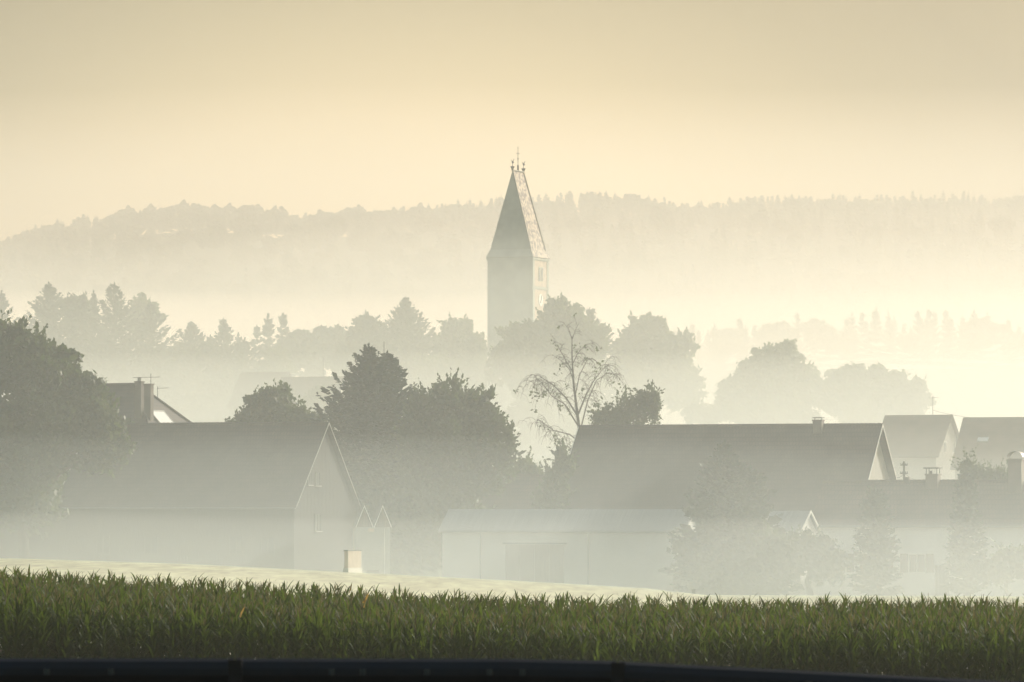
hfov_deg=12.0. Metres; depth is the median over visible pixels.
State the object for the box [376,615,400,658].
maize plant
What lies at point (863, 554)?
window
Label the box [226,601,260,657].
maize plant
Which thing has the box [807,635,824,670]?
maize plant
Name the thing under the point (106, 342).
conifer
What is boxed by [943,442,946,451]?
window
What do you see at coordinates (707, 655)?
maize plant
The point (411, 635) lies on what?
maize plant
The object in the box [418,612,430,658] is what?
maize plant
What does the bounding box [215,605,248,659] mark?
maize plant
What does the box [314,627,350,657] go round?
maize plant
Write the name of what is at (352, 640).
maize plant
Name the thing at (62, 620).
maize plant
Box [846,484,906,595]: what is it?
column cypress
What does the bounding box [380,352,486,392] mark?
village tree
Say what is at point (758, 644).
maize plant
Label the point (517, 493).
house
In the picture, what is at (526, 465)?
garden shrub
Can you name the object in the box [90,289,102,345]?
conifer
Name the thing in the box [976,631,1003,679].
maize plant
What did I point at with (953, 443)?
window
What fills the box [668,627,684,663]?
maize plant
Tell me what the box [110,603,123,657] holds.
maize plant
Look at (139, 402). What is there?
hipped house
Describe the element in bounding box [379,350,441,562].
fir tree
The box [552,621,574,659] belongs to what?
maize plant
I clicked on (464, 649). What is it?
maize plant
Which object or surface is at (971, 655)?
maize plant
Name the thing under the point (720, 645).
maize plant
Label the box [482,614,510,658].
maize plant
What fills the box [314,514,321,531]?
window
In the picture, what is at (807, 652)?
maize plant
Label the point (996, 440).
house
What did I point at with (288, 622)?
maize plant
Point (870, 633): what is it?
maize plant
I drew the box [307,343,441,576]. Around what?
fir tree
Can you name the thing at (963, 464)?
young tree
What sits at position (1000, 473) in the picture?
young tree
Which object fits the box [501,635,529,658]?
maize plant
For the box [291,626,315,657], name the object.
maize plant
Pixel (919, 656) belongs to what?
maize plant
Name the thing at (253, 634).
maize plant
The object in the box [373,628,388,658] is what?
maize plant
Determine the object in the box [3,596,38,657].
maize plant
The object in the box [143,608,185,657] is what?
maize plant
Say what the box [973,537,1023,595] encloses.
garden shrub
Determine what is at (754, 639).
maize plant
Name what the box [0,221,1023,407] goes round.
hills
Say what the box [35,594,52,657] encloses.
maize plant
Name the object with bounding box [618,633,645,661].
maize plant
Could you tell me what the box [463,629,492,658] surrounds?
maize plant
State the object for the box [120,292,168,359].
pale tree
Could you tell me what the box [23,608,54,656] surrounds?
maize plant
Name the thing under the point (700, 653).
maize plant
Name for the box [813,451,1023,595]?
long house
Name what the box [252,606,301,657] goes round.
maize plant
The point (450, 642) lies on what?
maize plant
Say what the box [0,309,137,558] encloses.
walnut tree
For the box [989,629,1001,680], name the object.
maize plant
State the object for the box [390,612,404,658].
maize plant
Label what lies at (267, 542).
window
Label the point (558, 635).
maize plant
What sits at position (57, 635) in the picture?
maize plant
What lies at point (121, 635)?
maize plant
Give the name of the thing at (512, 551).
door
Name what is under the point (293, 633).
maize plant
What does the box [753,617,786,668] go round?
maize plant
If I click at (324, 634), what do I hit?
maize plant
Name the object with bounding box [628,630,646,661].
maize plant
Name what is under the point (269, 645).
maize plant
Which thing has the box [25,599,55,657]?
maize plant
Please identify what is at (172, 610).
maize plant
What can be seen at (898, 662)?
maize plant
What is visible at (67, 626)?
maize plant
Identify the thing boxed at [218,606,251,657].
maize plant
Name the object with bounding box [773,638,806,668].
maize plant
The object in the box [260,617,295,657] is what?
maize plant
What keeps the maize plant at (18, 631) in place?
on the ground
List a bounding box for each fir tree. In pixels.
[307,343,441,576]
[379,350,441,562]
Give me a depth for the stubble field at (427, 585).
274.39 m
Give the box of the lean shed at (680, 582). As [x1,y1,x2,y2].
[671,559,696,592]
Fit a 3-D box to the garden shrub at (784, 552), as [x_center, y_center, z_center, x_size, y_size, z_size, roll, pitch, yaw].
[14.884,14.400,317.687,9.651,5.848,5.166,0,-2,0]
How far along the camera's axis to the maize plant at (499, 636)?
118.34 m
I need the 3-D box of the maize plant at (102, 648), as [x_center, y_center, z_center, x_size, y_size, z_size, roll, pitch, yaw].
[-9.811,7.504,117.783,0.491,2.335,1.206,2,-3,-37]
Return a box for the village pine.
[323,309,391,375]
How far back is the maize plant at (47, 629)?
118.63 m
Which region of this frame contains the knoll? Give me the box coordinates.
[566,369,1023,431]
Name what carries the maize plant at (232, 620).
on the ground
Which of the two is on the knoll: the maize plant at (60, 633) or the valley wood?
the valley wood
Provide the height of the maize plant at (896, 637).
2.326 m
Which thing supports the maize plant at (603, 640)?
on the ground
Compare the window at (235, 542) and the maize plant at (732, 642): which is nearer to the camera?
the maize plant at (732, 642)
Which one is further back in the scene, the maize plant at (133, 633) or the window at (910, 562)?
the window at (910, 562)
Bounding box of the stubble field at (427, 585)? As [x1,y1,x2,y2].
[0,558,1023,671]
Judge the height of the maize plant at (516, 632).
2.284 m
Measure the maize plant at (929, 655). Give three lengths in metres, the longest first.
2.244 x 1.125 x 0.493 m
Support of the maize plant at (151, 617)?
on the ground
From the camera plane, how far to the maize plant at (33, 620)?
118.36 m
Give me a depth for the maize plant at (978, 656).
118.42 m
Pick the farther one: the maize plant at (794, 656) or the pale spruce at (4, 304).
the pale spruce at (4, 304)
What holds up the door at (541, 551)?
in the long shed at (616, 547)
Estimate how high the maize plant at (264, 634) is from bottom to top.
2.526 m
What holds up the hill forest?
on the hills
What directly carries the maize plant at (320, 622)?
on the ground
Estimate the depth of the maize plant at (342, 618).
117.82 m
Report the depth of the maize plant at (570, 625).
117.83 m
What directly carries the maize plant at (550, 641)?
on the ground
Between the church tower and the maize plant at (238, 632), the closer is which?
the maize plant at (238, 632)
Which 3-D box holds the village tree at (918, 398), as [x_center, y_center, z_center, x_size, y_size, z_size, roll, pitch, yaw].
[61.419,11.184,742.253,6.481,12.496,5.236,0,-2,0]
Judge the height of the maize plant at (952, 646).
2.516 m
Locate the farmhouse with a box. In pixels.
[58,421,360,571]
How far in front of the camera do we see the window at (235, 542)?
367.49 m
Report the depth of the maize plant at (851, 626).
117.91 m
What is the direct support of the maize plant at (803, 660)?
on the ground
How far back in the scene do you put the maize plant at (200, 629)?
118.55 m
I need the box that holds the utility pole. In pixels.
[900,461,907,479]
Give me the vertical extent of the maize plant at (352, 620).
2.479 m
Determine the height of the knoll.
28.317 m
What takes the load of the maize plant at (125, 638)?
on the ground
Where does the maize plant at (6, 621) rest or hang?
on the ground
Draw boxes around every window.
[96,536,109,553]
[144,536,157,553]
[229,536,242,553]
[261,536,274,553]
[307,472,313,485]
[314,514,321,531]
[315,472,321,486]
[841,553,853,571]
[860,554,892,571]
[900,553,933,572]
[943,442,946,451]
[952,442,955,452]
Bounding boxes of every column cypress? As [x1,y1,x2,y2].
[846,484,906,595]
[939,472,991,595]
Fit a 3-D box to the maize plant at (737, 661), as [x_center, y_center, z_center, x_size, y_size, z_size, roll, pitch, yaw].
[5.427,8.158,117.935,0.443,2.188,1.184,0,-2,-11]
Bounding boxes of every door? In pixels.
[174,557,187,563]
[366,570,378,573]
[505,544,519,580]
[520,544,533,581]
[535,544,548,582]
[549,545,563,582]
[935,565,948,595]
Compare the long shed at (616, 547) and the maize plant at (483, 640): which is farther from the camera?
the long shed at (616, 547)
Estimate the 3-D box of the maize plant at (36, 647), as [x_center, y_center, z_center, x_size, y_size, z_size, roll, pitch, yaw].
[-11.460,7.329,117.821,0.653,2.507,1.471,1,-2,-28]
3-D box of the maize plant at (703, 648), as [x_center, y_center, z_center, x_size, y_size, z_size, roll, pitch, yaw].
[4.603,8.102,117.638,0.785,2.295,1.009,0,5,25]
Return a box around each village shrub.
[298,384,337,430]
[505,392,590,454]
[682,397,877,423]
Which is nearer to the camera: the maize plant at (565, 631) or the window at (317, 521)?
the maize plant at (565, 631)
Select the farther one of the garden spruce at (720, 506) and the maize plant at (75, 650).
the garden spruce at (720, 506)
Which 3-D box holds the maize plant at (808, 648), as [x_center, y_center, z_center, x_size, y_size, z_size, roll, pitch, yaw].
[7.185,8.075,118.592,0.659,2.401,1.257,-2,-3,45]
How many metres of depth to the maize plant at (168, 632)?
118.71 m
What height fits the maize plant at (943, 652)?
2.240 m
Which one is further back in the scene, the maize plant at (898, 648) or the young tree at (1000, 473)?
the young tree at (1000, 473)
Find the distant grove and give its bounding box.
[117,312,385,376]
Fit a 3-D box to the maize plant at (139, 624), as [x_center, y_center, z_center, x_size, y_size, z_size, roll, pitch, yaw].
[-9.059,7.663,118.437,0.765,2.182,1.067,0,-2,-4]
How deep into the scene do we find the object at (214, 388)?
832.01 m
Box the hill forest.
[0,190,1023,342]
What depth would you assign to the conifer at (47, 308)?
839.56 m
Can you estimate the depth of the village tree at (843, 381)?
748.24 m
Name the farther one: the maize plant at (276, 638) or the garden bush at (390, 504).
the garden bush at (390, 504)
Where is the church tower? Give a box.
[486,153,549,432]
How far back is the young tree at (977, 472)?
371.48 m
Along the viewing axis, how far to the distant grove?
1124.58 m
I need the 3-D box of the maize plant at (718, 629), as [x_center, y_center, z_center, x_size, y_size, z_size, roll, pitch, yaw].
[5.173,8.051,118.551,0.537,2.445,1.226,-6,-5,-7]
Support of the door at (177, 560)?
in the farmhouse
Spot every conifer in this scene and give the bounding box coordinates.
[2,281,93,399]
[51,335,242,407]
[59,291,97,344]
[67,282,204,414]
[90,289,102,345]
[122,302,210,422]
[163,321,230,421]
[184,322,259,421]
[201,334,226,416]
[222,337,274,408]
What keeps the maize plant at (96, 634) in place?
on the ground
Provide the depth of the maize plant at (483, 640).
118.71 m
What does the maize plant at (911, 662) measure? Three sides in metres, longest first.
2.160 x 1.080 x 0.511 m
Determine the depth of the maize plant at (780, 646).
118.26 m
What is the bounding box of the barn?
[563,417,896,516]
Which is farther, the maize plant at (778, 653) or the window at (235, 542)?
the window at (235, 542)
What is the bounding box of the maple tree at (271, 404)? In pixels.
[224,379,328,421]
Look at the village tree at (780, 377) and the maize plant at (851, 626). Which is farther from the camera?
the village tree at (780, 377)
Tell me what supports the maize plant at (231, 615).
on the ground
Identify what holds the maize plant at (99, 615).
on the ground
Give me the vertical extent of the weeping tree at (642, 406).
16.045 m
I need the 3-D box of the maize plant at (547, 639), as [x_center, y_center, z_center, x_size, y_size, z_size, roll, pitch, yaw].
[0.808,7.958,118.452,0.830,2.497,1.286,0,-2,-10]
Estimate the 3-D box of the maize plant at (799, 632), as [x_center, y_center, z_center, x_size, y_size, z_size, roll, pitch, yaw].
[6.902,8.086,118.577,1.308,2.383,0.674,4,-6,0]
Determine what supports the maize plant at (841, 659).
on the ground
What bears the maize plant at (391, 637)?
on the ground
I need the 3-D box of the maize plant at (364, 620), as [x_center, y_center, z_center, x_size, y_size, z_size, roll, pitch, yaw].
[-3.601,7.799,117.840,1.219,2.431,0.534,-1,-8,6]
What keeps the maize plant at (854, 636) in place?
on the ground
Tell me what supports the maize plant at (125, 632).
on the ground
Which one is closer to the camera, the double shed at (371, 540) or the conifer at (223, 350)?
the double shed at (371, 540)
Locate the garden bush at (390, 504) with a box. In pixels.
[345,460,419,554]
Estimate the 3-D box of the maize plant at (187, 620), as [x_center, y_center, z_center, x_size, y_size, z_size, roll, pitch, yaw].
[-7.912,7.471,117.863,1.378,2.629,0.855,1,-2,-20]
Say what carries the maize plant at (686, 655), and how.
on the ground
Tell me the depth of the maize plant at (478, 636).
118.57 m
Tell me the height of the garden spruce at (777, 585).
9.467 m
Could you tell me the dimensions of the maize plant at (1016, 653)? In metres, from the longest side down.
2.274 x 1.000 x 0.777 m
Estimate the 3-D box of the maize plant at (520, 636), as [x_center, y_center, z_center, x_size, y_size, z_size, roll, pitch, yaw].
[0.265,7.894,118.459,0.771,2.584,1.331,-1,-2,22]
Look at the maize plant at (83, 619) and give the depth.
118.01 m
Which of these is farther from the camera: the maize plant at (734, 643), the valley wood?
the valley wood
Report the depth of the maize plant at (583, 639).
118.29 m
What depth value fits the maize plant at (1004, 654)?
117.67 m
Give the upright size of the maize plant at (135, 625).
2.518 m
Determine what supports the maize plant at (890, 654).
on the ground
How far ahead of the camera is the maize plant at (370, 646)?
117.69 m
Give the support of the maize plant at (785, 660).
on the ground
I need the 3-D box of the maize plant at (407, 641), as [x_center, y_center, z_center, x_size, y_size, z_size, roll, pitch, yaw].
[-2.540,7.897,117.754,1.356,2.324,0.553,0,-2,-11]
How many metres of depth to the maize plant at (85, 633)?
118.44 m
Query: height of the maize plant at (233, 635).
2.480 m
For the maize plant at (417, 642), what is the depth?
117.84 m
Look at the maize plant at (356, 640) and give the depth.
117.78 m
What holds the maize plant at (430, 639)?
on the ground
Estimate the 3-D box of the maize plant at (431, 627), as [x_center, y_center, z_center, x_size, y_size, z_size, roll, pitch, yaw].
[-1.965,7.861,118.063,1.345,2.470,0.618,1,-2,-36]
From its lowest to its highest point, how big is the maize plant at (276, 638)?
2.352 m
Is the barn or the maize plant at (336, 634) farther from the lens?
the barn
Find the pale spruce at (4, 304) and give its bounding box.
[0,290,17,393]
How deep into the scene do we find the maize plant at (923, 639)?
117.76 m
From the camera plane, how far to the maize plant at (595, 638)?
118.61 m
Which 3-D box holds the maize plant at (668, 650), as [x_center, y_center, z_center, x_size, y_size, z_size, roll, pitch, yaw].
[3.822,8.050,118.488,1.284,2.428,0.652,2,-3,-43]
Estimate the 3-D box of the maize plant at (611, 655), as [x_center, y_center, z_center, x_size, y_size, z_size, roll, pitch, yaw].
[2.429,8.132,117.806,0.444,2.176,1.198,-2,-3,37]
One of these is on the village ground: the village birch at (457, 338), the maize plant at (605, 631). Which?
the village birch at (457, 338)
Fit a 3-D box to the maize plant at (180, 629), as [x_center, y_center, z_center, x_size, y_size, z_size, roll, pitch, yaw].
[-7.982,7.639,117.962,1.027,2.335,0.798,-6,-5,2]
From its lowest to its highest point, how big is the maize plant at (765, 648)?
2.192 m
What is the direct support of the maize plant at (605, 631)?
on the ground
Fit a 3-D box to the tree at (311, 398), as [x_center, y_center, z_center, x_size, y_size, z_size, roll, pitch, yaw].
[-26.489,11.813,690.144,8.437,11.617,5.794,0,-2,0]
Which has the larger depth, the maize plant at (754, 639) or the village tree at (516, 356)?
the village tree at (516, 356)
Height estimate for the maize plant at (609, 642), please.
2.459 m
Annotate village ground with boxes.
[402,451,892,595]
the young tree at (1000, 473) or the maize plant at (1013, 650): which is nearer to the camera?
the maize plant at (1013, 650)
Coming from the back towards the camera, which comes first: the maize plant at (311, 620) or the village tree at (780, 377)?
the village tree at (780, 377)
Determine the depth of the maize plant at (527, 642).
117.56 m
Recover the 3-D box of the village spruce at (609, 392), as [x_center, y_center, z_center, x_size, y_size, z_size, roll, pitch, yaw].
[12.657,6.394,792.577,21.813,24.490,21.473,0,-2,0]
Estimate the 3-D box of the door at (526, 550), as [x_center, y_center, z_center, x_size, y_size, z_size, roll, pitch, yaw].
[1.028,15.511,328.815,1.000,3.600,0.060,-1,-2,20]
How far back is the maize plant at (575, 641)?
118.38 m
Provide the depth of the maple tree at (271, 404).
424.19 m
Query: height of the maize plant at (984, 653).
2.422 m
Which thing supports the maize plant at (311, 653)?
on the ground
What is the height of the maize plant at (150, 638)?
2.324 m
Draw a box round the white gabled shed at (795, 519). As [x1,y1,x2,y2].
[766,510,819,594]
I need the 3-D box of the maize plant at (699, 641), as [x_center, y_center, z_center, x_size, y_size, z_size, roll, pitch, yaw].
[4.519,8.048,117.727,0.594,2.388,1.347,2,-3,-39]
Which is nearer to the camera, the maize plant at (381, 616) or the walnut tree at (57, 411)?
the maize plant at (381, 616)
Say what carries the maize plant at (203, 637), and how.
on the ground
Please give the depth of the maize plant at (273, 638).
118.62 m
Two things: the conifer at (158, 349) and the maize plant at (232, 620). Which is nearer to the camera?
the maize plant at (232, 620)
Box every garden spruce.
[658,439,790,594]
[698,463,804,594]
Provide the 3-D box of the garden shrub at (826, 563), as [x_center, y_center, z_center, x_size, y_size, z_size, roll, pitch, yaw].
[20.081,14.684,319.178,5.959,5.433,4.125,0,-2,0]
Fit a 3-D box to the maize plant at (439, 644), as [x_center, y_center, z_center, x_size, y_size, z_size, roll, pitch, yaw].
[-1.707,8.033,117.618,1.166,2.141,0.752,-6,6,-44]
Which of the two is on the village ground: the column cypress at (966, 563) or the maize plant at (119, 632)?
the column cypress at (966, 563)
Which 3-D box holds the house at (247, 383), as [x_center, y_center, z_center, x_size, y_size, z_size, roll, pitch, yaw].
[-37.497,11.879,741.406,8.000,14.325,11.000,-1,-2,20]
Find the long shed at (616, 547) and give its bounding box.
[438,509,701,590]
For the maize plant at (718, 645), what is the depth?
118.02 m
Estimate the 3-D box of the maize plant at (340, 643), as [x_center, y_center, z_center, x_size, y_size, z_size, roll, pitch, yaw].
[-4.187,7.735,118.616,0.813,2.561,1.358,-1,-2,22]
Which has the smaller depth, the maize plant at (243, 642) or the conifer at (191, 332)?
the maize plant at (243, 642)
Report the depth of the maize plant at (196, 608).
118.47 m
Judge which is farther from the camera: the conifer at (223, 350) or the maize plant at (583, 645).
the conifer at (223, 350)
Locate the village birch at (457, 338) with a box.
[431,312,486,367]
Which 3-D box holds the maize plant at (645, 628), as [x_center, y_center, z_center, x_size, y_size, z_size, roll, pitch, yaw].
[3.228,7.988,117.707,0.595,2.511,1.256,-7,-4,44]
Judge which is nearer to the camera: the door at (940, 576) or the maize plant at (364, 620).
the maize plant at (364, 620)
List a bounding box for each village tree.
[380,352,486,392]
[483,292,613,418]
[607,309,710,424]
[713,338,823,423]
[813,361,872,422]
[841,362,910,422]
[895,374,936,414]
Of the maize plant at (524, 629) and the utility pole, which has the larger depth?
the utility pole
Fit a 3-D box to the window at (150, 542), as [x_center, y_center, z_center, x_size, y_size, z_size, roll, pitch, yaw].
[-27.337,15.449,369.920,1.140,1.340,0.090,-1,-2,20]
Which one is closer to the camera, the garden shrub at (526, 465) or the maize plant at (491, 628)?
the maize plant at (491, 628)
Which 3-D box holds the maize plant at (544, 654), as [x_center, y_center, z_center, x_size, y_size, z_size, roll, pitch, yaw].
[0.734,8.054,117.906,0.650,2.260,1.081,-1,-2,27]
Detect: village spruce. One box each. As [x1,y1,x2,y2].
[359,297,451,416]
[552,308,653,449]
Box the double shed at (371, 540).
[352,505,391,573]
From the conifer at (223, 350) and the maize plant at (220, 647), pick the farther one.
the conifer at (223, 350)
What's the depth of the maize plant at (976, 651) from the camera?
118.53 m
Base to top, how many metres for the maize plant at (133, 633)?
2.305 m
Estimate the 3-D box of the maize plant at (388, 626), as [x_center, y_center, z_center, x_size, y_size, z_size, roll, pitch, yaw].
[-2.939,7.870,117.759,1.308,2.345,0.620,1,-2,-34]
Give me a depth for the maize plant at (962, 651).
118.55 m
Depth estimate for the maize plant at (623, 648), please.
118.62 m
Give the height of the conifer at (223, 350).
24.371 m
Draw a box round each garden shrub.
[509,446,542,473]
[667,520,814,594]
[778,524,863,594]
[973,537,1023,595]
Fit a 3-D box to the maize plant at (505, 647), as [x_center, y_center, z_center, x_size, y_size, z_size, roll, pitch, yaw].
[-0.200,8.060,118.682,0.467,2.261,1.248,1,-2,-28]
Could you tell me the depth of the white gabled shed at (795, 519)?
325.63 m
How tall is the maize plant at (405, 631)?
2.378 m
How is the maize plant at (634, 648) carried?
on the ground
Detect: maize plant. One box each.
[0,591,24,657]
[0,603,17,657]
[0,607,21,657]
[1,595,34,657]
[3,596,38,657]
[4,599,34,657]
[5,593,27,657]
[7,602,19,657]
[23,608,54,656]
[25,593,50,657]
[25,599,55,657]
[27,592,40,657]
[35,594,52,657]
[37,606,55,656]
[40,591,69,657]
[45,609,79,656]
[50,604,75,656]
[52,599,81,657]
[54,597,76,657]
[58,598,76,657]
[61,596,105,657]
[68,602,91,657]
[70,613,90,657]
[71,594,101,657]
[75,608,103,657]
[77,611,111,657]
[84,602,95,657]
[84,602,117,657]
[89,604,123,657]
[91,601,120,657]
[96,609,129,657]
[105,608,130,657]
[106,597,139,657]
[108,607,147,657]
[109,610,141,657]
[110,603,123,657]
[111,607,139,656]
[113,609,155,657]
[116,599,149,657]
[120,609,152,657]
[127,612,153,657]
[130,610,171,657]
[133,607,162,657]
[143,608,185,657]
[144,605,168,657]
[155,602,190,657]
[158,606,183,656]
[162,597,202,657]
[162,612,176,656]
[166,608,200,657]
[166,609,196,657]
[184,609,202,657]
[188,601,216,657]
[191,614,229,653]
[193,613,213,657]
[193,614,217,657]
[195,621,207,657]
[197,604,215,657]
[207,614,224,657]
[207,619,239,657]
[209,605,241,657]
[214,607,245,657]
[214,612,256,657]
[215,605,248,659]
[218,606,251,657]
[219,603,243,657]
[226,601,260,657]
[233,619,261,657]
[240,600,268,657]
[243,622,270,657]
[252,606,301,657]
[255,606,276,657]
[257,616,293,657]
[258,617,273,657]
[259,623,274,657]
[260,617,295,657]
[266,604,278,657]
[273,607,314,657]
[273,613,294,657]
[279,610,315,657]
[281,608,308,657]
[283,619,320,657]
[286,609,303,657]
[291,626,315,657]
[302,606,336,657]
[304,614,323,657]
[307,617,325,657]
[312,620,331,657]
[314,605,326,657]
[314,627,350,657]
[321,611,334,657]
[324,609,357,657]
[329,607,351,657]
[333,611,377,657]
[333,618,360,657]
[344,613,372,657]
[346,614,384,657]
[355,619,391,657]
[357,609,369,657]
[357,609,388,657]
[372,613,408,658]
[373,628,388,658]
[374,619,405,658]
[375,608,386,657]
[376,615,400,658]
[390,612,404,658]
[392,622,427,658]
[394,625,429,658]
[400,612,424,658]
[400,617,420,658]
[403,622,434,656]
[406,614,428,658]
[412,614,445,658]
[414,616,449,658]
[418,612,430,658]
[419,622,448,658]
[421,629,455,657]
[422,622,436,658]
[428,630,451,658]
[433,625,465,658]
[434,630,466,658]
[449,613,499,657]
[449,623,473,658]
[456,627,471,658]
[458,621,488,658]
[460,619,492,655]
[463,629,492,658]
[465,620,485,658]
[470,625,489,658]
[472,622,505,658]
[478,619,514,658]
[479,618,495,658]
[479,629,498,658]
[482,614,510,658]
[495,627,514,658]
[501,629,523,658]
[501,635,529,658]
[507,627,542,658]
[511,622,541,658]
[512,626,526,658]
[516,614,531,658]
[530,630,567,659]
[538,628,558,659]
[539,620,558,658]
[539,626,575,659]
[540,631,549,658]
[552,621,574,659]
[553,622,590,659]
[553,629,578,659]
[556,620,576,659]
[560,617,585,659]
[567,620,604,659]
[574,620,591,659]
[575,618,592,659]
[579,624,624,659]
[586,629,604,658]
[587,623,609,659]
[591,626,603,660]
[592,625,634,660]
[596,621,624,661]
[599,623,615,660]
[600,634,619,660]
[614,626,627,661]
[614,632,633,661]
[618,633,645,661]
[627,621,658,662]
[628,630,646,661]
[628,634,640,661]
[630,633,641,655]
[644,630,666,662]
[648,629,676,662]
[656,629,667,662]
[661,621,688,663]
[662,624,672,663]
[666,619,692,663]
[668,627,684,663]
[674,620,696,664]
[676,633,694,662]
[677,634,691,663]
[682,626,715,664]
[687,635,713,665]
[689,631,714,665]
[698,623,716,665]
[698,633,728,665]
[707,627,730,665]
[710,621,753,667]
[711,629,729,665]
[714,623,723,659]
[717,629,757,667]
[720,632,749,666]
[722,624,748,666]
[730,634,744,666]
[738,618,761,667]
[739,620,771,667]
[749,636,762,667]
[752,615,775,668]
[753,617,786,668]
[763,632,774,667]
[768,630,790,668]
[772,635,801,668]
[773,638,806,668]
[776,618,810,669]
[779,627,805,669]
[781,626,812,669]
[784,634,815,670]
[791,624,819,670]
[792,629,811,669]
[800,624,843,670]
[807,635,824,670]
[808,620,846,671]
[809,631,843,670]
[812,631,840,671]
[815,625,848,672]
[824,625,842,671]
[831,615,874,672]
[832,620,862,672]
[836,628,864,672]
[840,625,865,672]
[846,629,858,672]
[847,619,890,673]
[854,625,882,673]
[856,625,897,673]
[856,631,891,673]
[862,626,887,674]
[865,623,888,673]
[874,628,923,674]
[879,619,910,674]
[881,620,897,674]
[883,623,924,675]
[887,636,918,675]
[893,638,905,674]
[895,617,918,675]
[895,638,929,675]
[903,627,919,675]
[905,635,937,676]
[908,632,954,676]
[912,635,922,676]
[919,626,948,676]
[919,630,946,676]
[928,618,963,677]
[933,634,953,677]
[934,625,980,678]
[938,623,967,677]
[940,621,974,677]
[945,617,990,678]
[945,621,969,678]
[952,627,968,678]
[961,635,994,680]
[962,629,991,679]
[964,638,978,678]
[967,624,1001,679]
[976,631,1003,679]
[978,625,995,679]
[985,625,1023,681]
[986,625,1001,680]
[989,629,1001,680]
[989,632,1013,680]
[999,626,1012,680]
[1005,623,1023,681]
[1008,626,1023,681]
[1008,632,1023,681]
[1011,636,1023,681]
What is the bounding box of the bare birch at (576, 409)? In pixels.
[513,313,627,453]
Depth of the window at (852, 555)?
339.46 m
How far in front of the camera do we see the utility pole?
469.79 m
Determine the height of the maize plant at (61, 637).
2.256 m
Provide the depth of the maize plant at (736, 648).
117.72 m
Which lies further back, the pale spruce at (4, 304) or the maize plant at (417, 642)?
the pale spruce at (4, 304)
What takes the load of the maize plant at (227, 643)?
on the ground
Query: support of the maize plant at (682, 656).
on the ground
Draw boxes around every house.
[0,378,191,559]
[227,372,290,418]
[278,376,347,405]
[478,474,544,508]
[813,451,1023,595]
[882,415,958,479]
[950,417,1023,479]
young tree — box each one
[949,445,985,479]
[961,452,994,479]
[978,460,998,479]
[983,458,1010,479]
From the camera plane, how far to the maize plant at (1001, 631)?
118.36 m
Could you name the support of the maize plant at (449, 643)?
on the ground
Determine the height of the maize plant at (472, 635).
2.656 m
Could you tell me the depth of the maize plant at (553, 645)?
118.05 m
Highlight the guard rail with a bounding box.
[0,658,1010,681]
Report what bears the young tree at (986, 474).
on the village ground
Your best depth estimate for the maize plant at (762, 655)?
117.78 m
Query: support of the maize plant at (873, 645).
on the ground
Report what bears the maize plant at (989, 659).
on the ground
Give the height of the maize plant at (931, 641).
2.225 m
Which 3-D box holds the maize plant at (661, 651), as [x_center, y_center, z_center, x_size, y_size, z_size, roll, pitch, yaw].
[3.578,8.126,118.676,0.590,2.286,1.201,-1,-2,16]
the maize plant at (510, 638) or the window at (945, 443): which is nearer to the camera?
the maize plant at (510, 638)
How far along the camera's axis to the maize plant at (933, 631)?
118.64 m
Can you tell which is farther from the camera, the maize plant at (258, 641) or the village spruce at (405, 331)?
the village spruce at (405, 331)
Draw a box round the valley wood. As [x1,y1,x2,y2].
[606,307,1023,371]
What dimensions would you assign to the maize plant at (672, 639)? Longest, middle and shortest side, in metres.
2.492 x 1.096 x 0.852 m
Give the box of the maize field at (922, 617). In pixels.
[0,564,1023,681]
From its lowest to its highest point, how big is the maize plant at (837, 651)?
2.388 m
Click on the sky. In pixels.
(107, 106)
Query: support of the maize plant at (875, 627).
on the ground
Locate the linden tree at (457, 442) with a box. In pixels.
[386,367,531,559]
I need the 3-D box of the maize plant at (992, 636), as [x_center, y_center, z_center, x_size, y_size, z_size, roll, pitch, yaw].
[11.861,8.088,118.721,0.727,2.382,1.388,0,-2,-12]
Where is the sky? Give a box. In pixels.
[0,0,1023,245]
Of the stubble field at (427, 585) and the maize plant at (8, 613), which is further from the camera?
the stubble field at (427, 585)
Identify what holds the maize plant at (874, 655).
on the ground
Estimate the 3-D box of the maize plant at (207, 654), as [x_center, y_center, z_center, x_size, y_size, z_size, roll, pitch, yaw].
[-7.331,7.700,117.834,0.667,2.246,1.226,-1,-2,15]
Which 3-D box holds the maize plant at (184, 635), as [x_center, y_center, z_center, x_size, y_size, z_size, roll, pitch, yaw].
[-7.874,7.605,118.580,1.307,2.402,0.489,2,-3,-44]
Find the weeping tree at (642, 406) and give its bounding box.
[586,379,664,424]
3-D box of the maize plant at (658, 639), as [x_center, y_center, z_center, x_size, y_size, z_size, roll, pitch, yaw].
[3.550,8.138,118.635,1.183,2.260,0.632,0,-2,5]
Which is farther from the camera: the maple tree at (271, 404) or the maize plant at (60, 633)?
the maple tree at (271, 404)
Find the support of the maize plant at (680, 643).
on the ground
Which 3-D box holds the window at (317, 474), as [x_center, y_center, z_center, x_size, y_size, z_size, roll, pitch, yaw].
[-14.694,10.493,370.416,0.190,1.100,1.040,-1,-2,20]
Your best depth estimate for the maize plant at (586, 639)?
117.70 m
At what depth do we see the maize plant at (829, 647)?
117.92 m
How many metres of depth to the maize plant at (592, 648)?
118.77 m
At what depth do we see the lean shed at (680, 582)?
321.92 m
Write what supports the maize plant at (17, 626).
on the ground
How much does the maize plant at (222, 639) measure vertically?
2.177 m
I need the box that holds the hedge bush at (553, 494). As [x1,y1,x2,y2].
[530,439,579,508]
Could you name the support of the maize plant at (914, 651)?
on the ground
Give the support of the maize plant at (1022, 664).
on the ground
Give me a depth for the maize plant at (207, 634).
118.56 m

